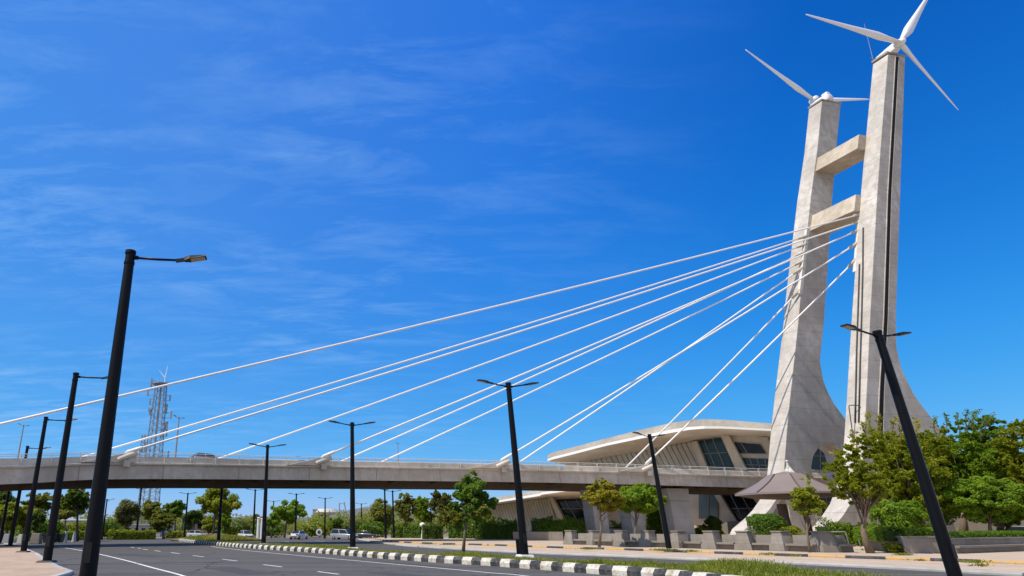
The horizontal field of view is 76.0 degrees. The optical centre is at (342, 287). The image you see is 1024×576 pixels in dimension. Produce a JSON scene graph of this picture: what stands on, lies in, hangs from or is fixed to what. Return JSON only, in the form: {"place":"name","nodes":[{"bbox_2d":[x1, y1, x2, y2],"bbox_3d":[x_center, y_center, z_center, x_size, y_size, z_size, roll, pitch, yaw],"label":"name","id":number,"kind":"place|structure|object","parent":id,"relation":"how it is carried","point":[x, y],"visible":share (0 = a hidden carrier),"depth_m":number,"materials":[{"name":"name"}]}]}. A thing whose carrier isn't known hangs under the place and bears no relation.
{"place":"outdoors","nodes":[
{"label":"outdoors","id":0,"kind":"place"},
{"bbox_2d":[0,543,64,575],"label":"brick pavement","id":1,"kind":"structure","parent":0,"point":[13,562],"depth_m":29.90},
{"bbox_2d":[0,491,9,543],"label":"street lamp","id":2,"kind":"object","parent":1,"relation":"on","point":[4,515],"visible":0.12,"depth_m":71.29,"materials":[{"name":"metal"}]},
{"bbox_2d":[5,446,50,545],"bbox_3d":[-32.371,21.300,64.657,2.803,9.780,0.840,1,-21,-4],"label":"street lamp","id":3,"kind":"object","parent":1,"relation":"on","point":[12,531],"visible":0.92,"depth_m":63.78,"materials":[{"name":"metal"}]},
{"bbox_2d":[16,417,77,551],"bbox_3d":[-22.273,14.683,47.438,2.803,9.780,0.840,1,-21,-4],"label":"street lamp","id":4,"kind":"object","parent":1,"relation":"on","point":[25,538],"visible":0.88,"depth_m":47.03,"materials":[{"name":"metal"}]},
{"bbox_2d":[35,372,107,562],"bbox_3d":[-14.034,9.368,33.607,2.803,9.780,0.840,1,-21,-4],"label":"street lamp","id":5,"kind":"object","parent":1,"relation":"on","point":[50,535],"visible":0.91,"depth_m":33.12,"materials":[{"name":"metal"}]},
{"bbox_2d":[170,534,260,540],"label":"grass mound","id":6,"kind":"object","parent":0,"point":[215,536],"depth_m":93.06,"materials":[{"name":"plant"}]},
{"bbox_2d":[113,507,445,530],"bbox_3d":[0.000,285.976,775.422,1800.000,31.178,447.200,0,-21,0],"label":"hills","id":7,"kind":"structure","parent":0,"point":[347,511],"depth_m":774.49,"materials":[{"name":"plant"}]},
{"bbox_2d":[14,531,728,574],"bbox_3d":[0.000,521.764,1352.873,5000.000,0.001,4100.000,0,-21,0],"label":"ground","id":8,"kind":"structure","parent":0,"point":[388,535],"depth_m":157.57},
{"bbox_2d":[0,502,23,533],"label":"tree","id":9,"kind":"object","parent":8,"relation":"on","point":[9,516],"visible":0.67,"depth_m":91.16,"materials":[{"name":"green plant"}]},
{"bbox_2d":[20,492,51,532],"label":"tree","id":10,"kind":"object","parent":8,"relation":"on","point":[42,503],"visible":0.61,"depth_m":109.12,"materials":[{"name":"green plant"}]},
{"bbox_2d":[8,520,63,539],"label":"bush","id":11,"kind":"object","parent":8,"relation":"on","point":[43,528],"visible":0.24,"depth_m":107.79,"materials":[{"name":"green plant"}]},
{"bbox_2d":[56,522,85,532],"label":"bush","id":12,"kind":"object","parent":8,"relation":"on","point":[70,527],"visible":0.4,"depth_m":110.13,"materials":[{"name":"green plant"}]},
{"bbox_2d":[80,519,124,538],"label":"bush","id":13,"kind":"object","parent":8,"relation":"on","point":[111,525],"visible":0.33,"depth_m":114.46,"materials":[{"name":"green plant"}]},
{"bbox_2d":[106,528,156,539],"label":"hedge","id":14,"kind":"object","parent":8,"relation":"on","point":[130,534],"visible":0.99,"depth_m":106.99,"materials":[{"name":"green plant"}]},
{"bbox_2d":[135,366,171,523],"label":"lattice mast","id":15,"kind":"object","parent":8,"relation":"on","point":[150,411],"visible":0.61,"depth_m":187.14,"materials":[{"name":"metal"}]},
{"bbox_2d":[140,500,166,529],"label":"tree","id":16,"kind":"object","parent":8,"relation":"on","point":[149,507],"visible":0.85,"depth_m":125.94,"materials":[{"name":"green plant"}]},
{"bbox_2d":[147,509,176,538],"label":"tree","id":17,"kind":"object","parent":8,"relation":"on","point":[159,520],"visible":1,"depth_m":113.37,"materials":[{"name":"green plant"}]},
{"bbox_2d":[162,500,185,531],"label":"tree","id":18,"kind":"object","parent":8,"relation":"on","point":[176,507],"visible":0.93,"depth_m":131.46,"materials":[{"name":"green plant"}]},
{"bbox_2d":[4,506,447,535],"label":"wood","id":19,"kind":"object","parent":8,"relation":"on","point":[299,521],"visible":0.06,"depth_m":201.15,"materials":[{"name":"green plant"}]},
{"bbox_2d":[215,517,256,534],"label":"bush","id":20,"kind":"object","parent":8,"relation":"on","point":[237,525],"visible":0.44,"depth_m":137.52,"materials":[{"name":"green plant"}]},
{"bbox_2d":[252,522,287,537],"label":"bush","id":21,"kind":"object","parent":8,"relation":"on","point":[277,529],"visible":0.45,"depth_m":134.36,"materials":[{"name":"green plant"}]},
{"bbox_2d":[270,499,307,537],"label":"flat tree","id":22,"kind":"object","parent":8,"relation":"on","point":[286,513],"visible":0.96,"depth_m":128.36,"materials":[{"name":"green plant"}]},
{"bbox_2d":[297,521,332,537],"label":"bush","id":23,"kind":"object","parent":8,"relation":"on","point":[311,528],"visible":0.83,"depth_m":137.97,"materials":[{"name":"green plant"}]},
{"bbox_2d":[330,518,367,533],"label":"bush","id":24,"kind":"object","parent":8,"relation":"on","point":[346,524],"visible":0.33,"depth_m":145.07,"materials":[{"name":"green plant"}]},
{"bbox_2d":[359,520,389,537],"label":"bush","id":25,"kind":"object","parent":8,"relation":"on","point":[372,527],"visible":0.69,"depth_m":116.13,"materials":[{"name":"green plant"}]},
{"bbox_2d":[368,498,394,526],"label":"tree","id":26,"kind":"object","parent":8,"relation":"on","point":[376,512],"visible":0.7,"depth_m":119.26,"materials":[{"name":"green plant"}]},
{"bbox_2d":[394,493,419,526],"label":"tree","id":27,"kind":"object","parent":8,"relation":"on","point":[403,506],"visible":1,"depth_m":110.84,"materials":[{"name":"green plant"}]},
{"bbox_2d":[390,522,423,537],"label":"hedge","id":28,"kind":"object","parent":8,"relation":"on","point":[409,531],"visible":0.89,"depth_m":108.38,"materials":[{"name":"green plant"}]},
{"bbox_2d":[413,496,437,524],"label":"tree","id":29,"kind":"object","parent":8,"relation":"on","point":[424,514],"visible":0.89,"depth_m":114.27,"materials":[{"name":"green plant"}]},
{"bbox_2d":[422,522,443,538],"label":"hedge","id":30,"kind":"object","parent":8,"relation":"on","point":[429,531],"visible":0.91,"depth_m":96.25,"materials":[{"name":"green plant"}]},
{"bbox_2d":[428,490,453,525],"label":"tree","id":31,"kind":"object","parent":8,"relation":"on","point":[438,500],"visible":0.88,"depth_m":109.03,"materials":[{"name":"green plant"}]},
{"bbox_2d":[436,506,467,528],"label":"tree","id":32,"kind":"object","parent":8,"relation":"on","point":[448,514],"visible":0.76,"depth_m":104.61,"materials":[{"name":"green plant"}]},
{"bbox_2d":[0,51,961,541],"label":"cable stayed bridge","id":33,"kind":"structure","parent":8,"relation":"on","point":[808,419],"depth_m":87.40,"materials":[{"name":"concrete"}]},
{"bbox_2d":[745,49,869,105],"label":"wind turbine","id":34,"kind":"object","parent":33,"relation":"on","point":[814,99],"visible":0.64,"depth_m":117.67,"materials":[{"name":"metal"}]},
{"bbox_2d":[811,448,826,469],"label":"window","id":35,"kind":"structure","parent":33,"relation":"in","point":[819,457],"depth_m":98.50,"materials":[{"name":"teal glass"}]},
{"bbox_2d":[806,0,957,109],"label":"wind turbine","id":36,"kind":"object","parent":33,"relation":"on","point":[897,45],"visible":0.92,"depth_m":104.38,"materials":[{"name":"metal"}]},
{"bbox_2d":[467,504,495,524],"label":"tree","id":37,"kind":"object","parent":8,"relation":"on","point":[478,512],"visible":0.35,"depth_m":111.77,"materials":[{"name":"green plant"}]},
{"bbox_2d":[646,510,661,536],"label":"tree","id":38,"kind":"object","parent":8,"relation":"on","point":[653,519],"visible":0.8,"depth_m":96.01,"materials":[{"name":"green plant"}]},
{"bbox_2d":[702,516,722,530],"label":"bush","id":39,"kind":"object","parent":8,"relation":"on","point":[714,523],"visible":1,"depth_m":93.20,"materials":[{"name":"green plant"}]},
{"bbox_2d":[13,538,1000,575],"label":"road","id":40,"kind":"structure","parent":0,"point":[187,560],"depth_m":34.09,"materials":[{"name":"asphalt"}]},
{"bbox_2d":[31,509,46,532],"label":"tree","id":41,"kind":"object","parent":40,"relation":"on","point":[38,515],"visible":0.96,"depth_m":89.63,"materials":[{"name":"green plant"}]},
{"bbox_2d":[13,543,73,575],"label":"pavement kerb","id":42,"kind":"structure","parent":40,"relation":"on","point":[67,572],"depth_m":26.07,"materials":[{"name":"concrete"}]},
{"bbox_2d":[58,506,75,530],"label":"tree","id":43,"kind":"object","parent":40,"relation":"on","point":[65,514],"visible":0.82,"depth_m":104.72,"materials":[{"name":"green plant"}]},
{"bbox_2d":[60,489,89,541],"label":"tree","id":44,"kind":"object","parent":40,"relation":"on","point":[71,499],"visible":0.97,"depth_m":91.91,"materials":[{"name":"green plant"}]},
{"bbox_2d":[114,499,141,529],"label":"tree","id":45,"kind":"object","parent":40,"relation":"on","point":[127,512],"visible":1,"depth_m":110.24,"materials":[{"name":"green plant"}]},
{"bbox_2d":[79,249,206,575],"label":"street lamp","id":46,"kind":"object","parent":40,"relation":"on","point":[91,544],"visible":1,"depth_m":17.72,"materials":[{"name":"metal"}]},
{"bbox_2d":[182,510,202,531],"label":"tree","id":47,"kind":"object","parent":40,"relation":"on","point":[194,516],"visible":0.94,"depth_m":123.08,"materials":[{"name":"green plant"}]},
{"bbox_2d":[201,515,217,534],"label":"tree","id":48,"kind":"object","parent":40,"relation":"on","point":[208,524],"visible":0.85,"depth_m":109.73,"materials":[{"name":"green plant"}]},
{"bbox_2d":[194,488,241,533],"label":"tree","id":49,"kind":"object","parent":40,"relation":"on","point":[210,501],"visible":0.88,"depth_m":99.54,"materials":[{"name":"green plant"}]},
{"bbox_2d":[266,512,280,537],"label":"tree","id":50,"kind":"object","parent":40,"relation":"on","point":[274,521],"visible":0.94,"depth_m":124.94,"materials":[{"name":"green plant"}]},
{"bbox_2d":[112,554,439,575],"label":"road patches","id":51,"kind":"object","parent":40,"relation":"on","point":[241,571],"visible":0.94,"depth_m":28.15,"materials":[{"name":"asphalt"}]},
{"bbox_2d":[61,546,523,575],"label":"road markings","id":52,"kind":"object","parent":40,"relation":"on","point":[269,565],"visible":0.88,"depth_m":32.09,"materials":[{"name":"white paint"}]},
{"bbox_2d":[330,529,358,539],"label":"van","id":53,"kind":"object","parent":40,"relation":"on","point":[339,533],"visible":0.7,"depth_m":107.57,"materials":[{"name":"silver metal"}]},
{"bbox_2d":[179,539,738,575],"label":"median kerb","id":54,"kind":"structure","parent":40,"relation":"on","point":[612,570],"depth_m":30.43,"materials":[{"name":"white paint"}]},
{"bbox_2d":[356,538,1023,575],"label":"service kerb","id":55,"kind":"structure","parent":40,"relation":"on","point":[987,572],"depth_m":32.45,"materials":[{"name":"concrete"}]},
{"bbox_2d":[840,323,962,575],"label":"street lamp","id":56,"kind":"object","parent":40,"relation":"on","point":[948,552],"visible":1,"depth_m":23.83,"materials":[{"name":"metal"}]},
{"bbox_2d":[0,0,1023,520],"label":"sky","id":57,"kind":"structure","parent":0,"point":[341,171],"materials":[{"name":"blue"}]},
{"bbox_2d":[359,538,1023,571],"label":"verge pavement","id":58,"kind":"structure","parent":0,"point":[995,567],"depth_m":37.24,"materials":[{"name":"concrete"}]},
{"bbox_2d":[367,537,1023,564],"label":"plaza kerb","id":59,"kind":"structure","parent":58,"relation":"on","point":[863,557],"depth_m":40.68,"materials":[{"name":"yellow paint"}]},
{"bbox_2d":[377,537,1023,560],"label":"plaza","id":60,"kind":"structure","parent":0,"point":[1014,556],"depth_m":45.30,"materials":[{"name":"concrete"}]},
{"bbox_2d":[447,519,474,538],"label":"hedge","id":61,"kind":"object","parent":60,"relation":"on","point":[454,531],"visible":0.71,"depth_m":102.81,"materials":[{"name":"green plant"}]},
{"bbox_2d":[473,517,517,538],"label":"hedge","id":62,"kind":"object","parent":60,"relation":"on","point":[497,529],"visible":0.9,"depth_m":95.72,"materials":[{"name":"green plant"}]},
{"bbox_2d":[513,532,563,540],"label":"wall","id":63,"kind":"structure","parent":60,"relation":"on","point":[545,536],"depth_m":84.42,"materials":[{"name":"concrete"}]},
{"bbox_2d":[531,515,585,538],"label":"hedge","id":64,"kind":"object","parent":60,"relation":"on","point":[551,525],"visible":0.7,"depth_m":92.48,"materials":[{"name":"green plant"}]},
{"bbox_2d":[563,530,588,544],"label":"concrete bench","id":65,"kind":"object","parent":60,"relation":"on","point":[571,537],"visible":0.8,"depth_m":62.86,"materials":[{"name":"concrete"}]},
{"bbox_2d":[586,530,614,545],"bbox_3d":[24.600,23.606,59.241,1.294,1.330,4.704,2,-21,-6],"label":"concrete bench","id":66,"kind":"object","parent":60,"relation":"on","point":[606,539],"visible":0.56,"depth_m":60.03,"materials":[{"name":"concrete"}]},
{"bbox_2d":[580,477,626,546],"bbox_3d":[22.870,19.467,54.675,3.624,5.852,3.788,0,-21,0],"label":"yellow tree","id":67,"kind":"object","parent":60,"relation":"on","point":[603,495],"visible":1,"depth_m":54.40,"materials":[{"name":"green plant"}]},
{"bbox_2d":[613,530,640,546],"bbox_3d":[25.577,22.407,56.122,1.294,1.330,2.579,14,-25,-33],"label":"concrete bench","id":68,"kind":"object","parent":60,"relation":"on","point":[622,538],"visible":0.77,"depth_m":56.16,"materials":[{"name":"concrete"}]},
{"bbox_2d":[618,483,667,533],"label":"round tree","id":69,"kind":"object","parent":60,"relation":"on","point":[641,498],"visible":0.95,"depth_m":59.80,"materials":[{"name":"green plant"}]},
{"bbox_2d":[632,432,671,547],"bbox_3d":[26.096,16.664,51.803,3.688,9.213,0.781,9,-23,-23],"label":"street lamp","id":70,"kind":"object","parent":60,"relation":"on","point":[663,514],"visible":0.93,"depth_m":51.55,"materials":[{"name":"metal"}]},
{"bbox_2d":[639,530,670,546],"bbox_3d":[26.992,21.506,53.778,1.294,1.330,3.169,9,-23,-23],"label":"concrete bench","id":71,"kind":"object","parent":60,"relation":"on","point":[648,538],"visible":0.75,"depth_m":54.15,"materials":[{"name":"concrete"}]},
{"bbox_2d":[489,419,831,533],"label":"concrete hall","id":72,"kind":"structure","parent":60,"relation":"on","point":[712,443],"depth_m":111.54,"materials":[{"name":"white concrete"}]},
{"bbox_2d":[556,499,583,521],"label":"window","id":73,"kind":"structure","parent":72,"relation":"in","point":[570,507],"depth_m":128.28,"materials":[{"name":"black glass"}]},
{"bbox_2d":[699,495,717,518],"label":"window","id":74,"kind":"structure","parent":72,"relation":"in","point":[708,504],"depth_m":109.11,"materials":[{"name":"blue glass"}]},
{"bbox_2d":[698,438,734,469],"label":"window","id":75,"kind":"structure","parent":72,"relation":"in","point":[715,453],"depth_m":109.96,"materials":[{"name":"teal glass"}]},
{"bbox_2d":[722,495,756,520],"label":"window","id":76,"kind":"structure","parent":72,"relation":"in","point":[740,507],"depth_m":105.26,"materials":[{"name":"black glass"}]},
{"bbox_2d":[734,442,765,453],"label":"window","id":77,"kind":"structure","parent":72,"relation":"in","point":[742,447],"depth_m":106.18,"materials":[{"name":"black glass"}]},
{"bbox_2d":[742,458,768,469],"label":"window","id":78,"kind":"structure","parent":72,"relation":"in","point":[762,464],"depth_m":104.86,"materials":[{"name":"teal glass"}]},
{"bbox_2d":[670,531,702,548],"bbox_3d":[28.023,20.364,50.805,1.294,1.330,3.515,4,-21,-11],"label":"concrete bench","id":79,"kind":"object","parent":60,"relation":"on","point":[680,539],"visible":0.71,"depth_m":51.06,"materials":[{"name":"concrete"}]},
{"bbox_2d":[421,543,993,566],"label":"weeds","id":80,"kind":"object","parent":60,"relation":"on","point":[969,561],"visible":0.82,"depth_m":38.56,"materials":[{"name":"green plant"}]},
{"bbox_2d":[701,531,735,549],"bbox_3d":[28.972,19.341,48.144,1.294,1.330,2.591,10,-23,-25],"label":"concrete bench","id":81,"kind":"object","parent":60,"relation":"on","point":[712,540],"visible":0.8,"depth_m":48.17,"materials":[{"name":"concrete"}]},
{"bbox_2d":[734,531,770,550],"bbox_3d":[30.265,18.551,46.086,1.294,1.330,2.550,14,-25,-31],"label":"concrete bench","id":82,"kind":"object","parent":60,"relation":"on","point":[745,540],"visible":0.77,"depth_m":46.10,"materials":[{"name":"concrete"}]},
{"bbox_2d":[745,513,788,536],"bbox_3d":[39.199,22.011,57.971,3.257,2.412,3.321,0,-21,0],"label":"bush","id":83,"kind":"object","parent":60,"relation":"on","point":[763,524],"visible":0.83,"depth_m":57.19,"materials":[{"name":"green plant"}]},
{"bbox_2d":[769,531,817,551],"bbox_3d":[31.405,17.593,43.595,1.294,1.330,3.263,5,-22,-14],"label":"concrete bench","id":84,"kind":"object","parent":60,"relation":"on","point":[782,541],"visible":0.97,"depth_m":43.88,"materials":[{"name":"concrete"}]},
{"bbox_2d":[789,472,826,552],"bbox_3d":[31.466,15.174,42.424,2.096,5.300,2.083,0,-21,0],"label":"sapling","id":85,"kind":"object","parent":60,"relation":"on","point":[803,499],"visible":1,"depth_m":42.24,"materials":[{"name":"green plant"}]},
{"bbox_2d":[809,531,855,552],"bbox_3d":[32.888,17.054,42.192,2.328,1.330,1.294,0,-21,0],"label":"concrete bench","id":86,"kind":"object","parent":60,"relation":"on","point":[826,541],"visible":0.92,"depth_m":41.84,"materials":[{"name":"concrete"}]},
{"bbox_2d":[813,516,856,545],"bbox_3d":[45.285,22.433,57.809,2.557,2.746,2.104,0,-21,0],"label":"hedge","id":87,"kind":"object","parent":60,"relation":"on","point":[835,526],"visible":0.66,"depth_m":57.20,"materials":[{"name":"green plant"}]},
{"bbox_2d":[821,428,900,552],"bbox_3d":[34.843,13.261,41.614,4.779,8.038,3.973,-15,-26,34],"label":"leaning tree","id":88,"kind":"object","parent":60,"relation":"on","point":[853,482],"visible":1,"depth_m":41.52,"materials":[{"name":"green plant"}]},
{"bbox_2d":[881,542,902,552],"bbox_3d":[35.643,16.860,40.680,1.053,0.749,1.108,-6,-22,14],"label":"bush","id":89,"kind":"object","parent":60,"relation":"on","point":[892,547],"visible":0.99,"depth_m":40.42,"materials":[{"name":"green plant"}]},
{"bbox_2d":[867,499,932,529],"bbox_3d":[46.761,19.397,52.540,4.478,3.281,4.522,0,-21,0],"label":"bush","id":90,"kind":"object","parent":60,"relation":"on","point":[892,513],"visible":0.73,"depth_m":51.59,"materials":[{"name":"green plant"}]},
{"bbox_2d":[870,536,939,552],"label":"planter wall","id":91,"kind":"structure","parent":60,"relation":"on","point":[918,544],"depth_m":40.02,"materials":[{"name":"concrete"}]},
{"bbox_2d":[852,525,934,542],"bbox_3d":[37.750,17.235,43.998,3.260,1.123,8.363,-5,-21,12],"label":"hedge","id":92,"kind":"object","parent":91,"relation":"on","point":[880,533],"visible":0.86,"depth_m":41.35,"materials":[{"name":"green plant"}]},
{"bbox_2d":[870,428,954,526],"bbox_3d":[49.970,16.846,54.939,7.124,8.992,5.956,13,-24,-30],"label":"garden tree","id":93,"kind":"object","parent":60,"relation":"on","point":[899,486],"visible":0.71,"depth_m":54.22,"materials":[{"name":"green plant"}]},
{"bbox_2d":[887,463,963,525],"bbox_3d":[61.047,21.067,64.831,9.146,8.713,7.808,0,-21,0],"label":"garden tree","id":94,"kind":"object","parent":60,"relation":"on","point":[948,515],"depth_m":62.71,"materials":[{"name":"green plant"}]},
{"bbox_2d":[917,418,1021,530],"bbox_3d":[57.334,17.150,57.380,6.148,10.410,6.374,19,-28,-40],"label":"garden tree","id":95,"kind":"object","parent":60,"relation":"on","point":[971,465],"visible":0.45,"depth_m":56.93,"materials":[{"name":"green plant"}]},
{"bbox_2d":[940,475,1023,530],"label":"garden tree","id":96,"kind":"object","parent":60,"relation":"on","point":[985,499],"visible":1,"depth_m":51.32,"materials":[{"name":"green plant"}]},
{"bbox_2d":[951,537,1023,553],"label":"planter wall","id":97,"kind":"structure","parent":60,"relation":"on","point":[988,544],"depth_m":42.13,"materials":[{"name":"concrete"}]},
{"bbox_2d":[948,530,1023,541],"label":"hedge","id":98,"kind":"object","parent":97,"relation":"on","point":[979,533],"visible":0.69,"depth_m":43.53,"materials":[{"name":"green plant"}]},
{"bbox_2d":[954,516,1023,530],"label":"garden wall","id":99,"kind":"structure","parent":60,"relation":"on","point":[972,526],"depth_m":72.05,"materials":[{"name":"concrete"}]},
{"bbox_2d":[956,415,1022,530],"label":"garden tree","id":100,"kind":"object","parent":60,"relation":"on","point":[991,430],"visible":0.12,"depth_m":61.42,"materials":[{"name":"green plant"}]},
{"bbox_2d":[978,418,1023,519],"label":"garden tree","id":101,"kind":"object","parent":60,"relation":"on","point":[1012,457],"visible":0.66,"depth_m":56.43,"materials":[{"name":"green plant"}]},
{"bbox_2d":[930,409,1018,440],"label":"sprouting shoots","id":102,"kind":"object","parent":101,"relation":"attached to","point":[971,421],"visible":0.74,"depth_m":59.18,"materials":[{"name":"green plant"}]},
{"bbox_2d":[735,460,848,538],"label":"pavilion","id":103,"kind":"structure","parent":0,"point":[778,486],"depth_m":61.48,"materials":[{"name":"paint"}]},
{"bbox_2d":[829,411,921,463],"bbox_3d":[40.539,11.359,47.047,7.947,4.434,2.082,0,-21,0],"label":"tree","id":104,"kind":"object","parent":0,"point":[892,424],"visible":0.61,"depth_m":47.15,"materials":[{"name":"green plant"}]},
{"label":"median verge","id":105,"kind":"structure","parent":0,"visible":0},
{"bbox_2d":[249,443,286,543],"bbox_3d":[-7.945,21.063,64.440,3.966,9.907,0.800,5,-22,-13],"label":"street lamp","id":106,"kind":"object","parent":105,"relation":"on","point":[264,523],"visible":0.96,"depth_m":64.24,"materials":[{"name":"metal"}]},
{"bbox_2d":[207,540,914,575],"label":"grass","id":107,"kind":"structure","parent":105,"relation":"on","point":[741,567],"depth_m":23.61,"materials":[{"name":"plant"}]},
{"bbox_2d":[329,420,374,547],"bbox_3d":[0.766,15.743,50.596,3.966,9.907,0.800,4,-21,-9],"label":"street lamp","id":108,"kind":"object","parent":107,"relation":"on","point":[352,506],"visible":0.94,"depth_m":50.41,"materials":[{"name":"metal"}]},
{"bbox_2d":[447,470,498,551],"bbox_3d":[8.230,14.109,39.575,3.235,5.092,2.432,0,-21,0],"label":"young tree","id":109,"kind":"object","parent":107,"relation":"on","point":[472,494],"visible":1,"depth_m":39.50,"materials":[{"name":"green plant"}]},
{"bbox_2d":[477,379,538,557],"bbox_3d":[10.050,10.293,36.414,3.966,9.907,0.800,4,-21,-11],"label":"street lamp","id":110,"kind":"object","parent":107,"relation":"on","point":[524,552],"visible":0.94,"depth_m":36.10,"materials":[{"name":"metal"}]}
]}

